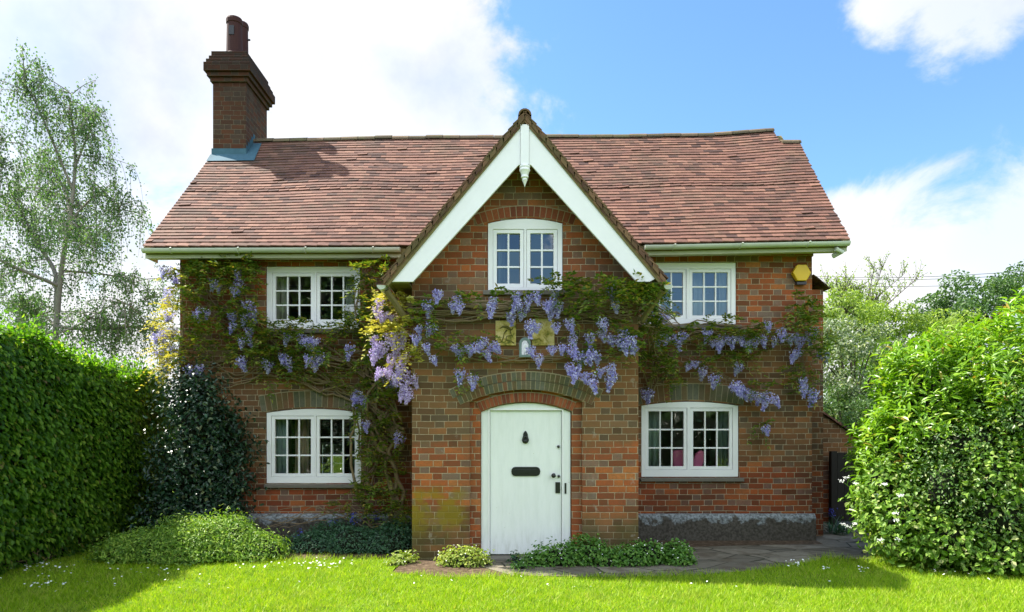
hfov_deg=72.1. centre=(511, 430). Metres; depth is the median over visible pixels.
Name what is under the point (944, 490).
glossy shrub
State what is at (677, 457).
pink cushion
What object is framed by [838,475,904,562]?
cow parsley
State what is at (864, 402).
background tree
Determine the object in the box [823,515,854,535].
strap leaved plant
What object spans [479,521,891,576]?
path
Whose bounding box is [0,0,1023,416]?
sky
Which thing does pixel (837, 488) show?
timber gate
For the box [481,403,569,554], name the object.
door
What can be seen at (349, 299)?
curtain
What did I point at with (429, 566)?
flower bed
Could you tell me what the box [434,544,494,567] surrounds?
bedding plant
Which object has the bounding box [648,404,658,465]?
curtain
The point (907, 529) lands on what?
bramble patch
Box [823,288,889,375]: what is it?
background tree
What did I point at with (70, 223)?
birch tree
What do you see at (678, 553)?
bedding plant
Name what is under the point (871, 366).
background tree
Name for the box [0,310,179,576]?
clipped hedge
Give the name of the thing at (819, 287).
brick buttress
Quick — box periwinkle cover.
[282,514,411,554]
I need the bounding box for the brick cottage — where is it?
[141,15,850,560]
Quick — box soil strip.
[642,541,821,546]
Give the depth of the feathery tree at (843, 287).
24.73 m
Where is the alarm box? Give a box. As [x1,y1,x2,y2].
[791,265,810,284]
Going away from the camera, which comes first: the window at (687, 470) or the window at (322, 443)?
the window at (687, 470)
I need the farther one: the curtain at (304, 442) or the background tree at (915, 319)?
the background tree at (915, 319)
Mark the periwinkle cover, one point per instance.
(333, 537)
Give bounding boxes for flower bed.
[90,541,512,576]
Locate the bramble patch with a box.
[838,432,1023,579]
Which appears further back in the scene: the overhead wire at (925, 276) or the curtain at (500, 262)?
the overhead wire at (925, 276)
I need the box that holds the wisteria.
[136,251,843,534]
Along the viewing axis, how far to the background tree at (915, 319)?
23.98 m
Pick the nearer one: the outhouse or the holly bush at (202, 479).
the holly bush at (202, 479)
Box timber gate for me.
[829,451,869,523]
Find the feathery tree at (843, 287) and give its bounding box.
[820,251,931,381]
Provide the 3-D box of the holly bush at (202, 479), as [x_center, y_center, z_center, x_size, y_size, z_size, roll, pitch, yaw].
[-4.427,0.255,9.811,1.845,2.834,1.806,0,0,0]
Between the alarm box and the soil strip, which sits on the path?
the soil strip
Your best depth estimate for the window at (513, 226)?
8.81 m
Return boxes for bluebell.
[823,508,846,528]
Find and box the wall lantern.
[519,337,530,356]
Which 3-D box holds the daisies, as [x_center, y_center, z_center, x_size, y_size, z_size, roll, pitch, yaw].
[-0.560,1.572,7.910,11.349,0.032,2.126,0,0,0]
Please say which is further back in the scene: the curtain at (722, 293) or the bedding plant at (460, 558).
the curtain at (722, 293)
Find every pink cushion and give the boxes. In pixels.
[673,450,682,465]
[693,450,703,465]
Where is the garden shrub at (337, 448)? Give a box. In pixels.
[323,444,341,472]
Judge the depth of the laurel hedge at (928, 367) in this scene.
8.54 m
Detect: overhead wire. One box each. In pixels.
[819,271,1020,277]
[819,275,1011,279]
[854,285,969,286]
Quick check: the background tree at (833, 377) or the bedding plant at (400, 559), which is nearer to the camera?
the bedding plant at (400, 559)
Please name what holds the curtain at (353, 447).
hanging from the brick cottage
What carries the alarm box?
attached to the brick cottage
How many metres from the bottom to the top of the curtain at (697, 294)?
0.875 m
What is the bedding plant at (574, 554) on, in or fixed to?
on the path
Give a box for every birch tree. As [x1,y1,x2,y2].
[0,37,179,374]
[0,124,63,245]
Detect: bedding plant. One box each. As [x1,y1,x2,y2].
[380,548,420,566]
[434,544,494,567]
[506,550,525,562]
[507,560,534,569]
[513,533,630,567]
[607,537,669,566]
[657,538,699,566]
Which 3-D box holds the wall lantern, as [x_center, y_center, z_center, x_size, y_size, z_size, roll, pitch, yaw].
[0.163,-1.032,8.762,0.145,0.245,0.075,0,0,0]
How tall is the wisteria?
4.390 m
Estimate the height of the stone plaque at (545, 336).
0.335 m
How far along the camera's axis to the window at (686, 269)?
10.37 m
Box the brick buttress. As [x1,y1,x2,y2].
[812,274,829,535]
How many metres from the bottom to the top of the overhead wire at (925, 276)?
2.987 m
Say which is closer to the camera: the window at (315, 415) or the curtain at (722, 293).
the window at (315, 415)
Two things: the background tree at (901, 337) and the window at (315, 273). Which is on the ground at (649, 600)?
the background tree at (901, 337)
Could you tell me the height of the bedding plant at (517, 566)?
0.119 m
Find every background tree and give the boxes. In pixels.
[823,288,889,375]
[823,314,907,425]
[823,352,902,439]
[823,382,878,444]
[825,300,991,378]
[897,307,1013,344]
[908,259,1023,347]
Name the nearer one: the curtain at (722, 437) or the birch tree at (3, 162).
the curtain at (722, 437)
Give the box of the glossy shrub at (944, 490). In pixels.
[888,348,1023,574]
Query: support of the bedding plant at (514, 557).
on the flower bed
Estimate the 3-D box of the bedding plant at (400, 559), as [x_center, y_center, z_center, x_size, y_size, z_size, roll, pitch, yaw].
[-1.341,1.531,8.562,0.484,0.220,0.503,0,0,0]
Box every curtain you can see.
[276,419,285,472]
[277,277,289,318]
[295,419,309,472]
[345,277,354,318]
[349,419,354,472]
[497,234,504,283]
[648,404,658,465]
[693,273,705,314]
[718,411,727,465]
[719,273,726,314]
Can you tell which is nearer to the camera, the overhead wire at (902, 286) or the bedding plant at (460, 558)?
the bedding plant at (460, 558)
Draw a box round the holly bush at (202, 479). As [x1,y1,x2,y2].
[123,350,269,534]
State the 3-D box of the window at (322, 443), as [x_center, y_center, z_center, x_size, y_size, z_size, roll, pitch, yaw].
[-3.791,0.594,14.870,0.498,0.698,0.060,0,0,0]
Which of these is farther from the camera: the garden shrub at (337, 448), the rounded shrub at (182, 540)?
the garden shrub at (337, 448)
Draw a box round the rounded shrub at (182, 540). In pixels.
[77,505,294,565]
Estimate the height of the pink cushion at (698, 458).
0.266 m
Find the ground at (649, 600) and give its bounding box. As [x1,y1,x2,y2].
[0,519,1023,611]
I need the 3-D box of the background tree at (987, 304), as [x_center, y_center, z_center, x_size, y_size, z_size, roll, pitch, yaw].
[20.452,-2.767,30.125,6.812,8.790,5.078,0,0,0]
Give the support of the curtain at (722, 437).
hanging from the brick cottage
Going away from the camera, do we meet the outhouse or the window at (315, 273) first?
the window at (315, 273)
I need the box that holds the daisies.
[0,557,989,591]
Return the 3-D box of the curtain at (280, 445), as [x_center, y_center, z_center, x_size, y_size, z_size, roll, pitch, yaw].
[-3.533,0.230,10.629,0.255,1.039,0.059,0,0,0]
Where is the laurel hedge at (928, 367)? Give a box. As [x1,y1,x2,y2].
[839,287,1023,560]
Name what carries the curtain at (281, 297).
hanging from the brick cottage
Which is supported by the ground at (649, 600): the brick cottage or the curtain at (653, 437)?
the brick cottage
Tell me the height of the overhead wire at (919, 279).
3.051 m
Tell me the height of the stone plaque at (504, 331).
0.310 m
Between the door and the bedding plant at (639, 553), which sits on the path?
the bedding plant at (639, 553)
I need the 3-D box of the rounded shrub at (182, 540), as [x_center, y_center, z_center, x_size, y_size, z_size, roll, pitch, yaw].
[-4.039,1.295,8.881,2.516,0.699,1.266,0,0,0]
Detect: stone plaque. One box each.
[496,321,515,345]
[532,319,554,345]
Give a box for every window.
[264,409,360,487]
[267,267,359,332]
[321,442,341,472]
[483,219,566,294]
[640,402,743,481]
[641,263,741,328]
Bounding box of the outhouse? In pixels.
[823,411,861,522]

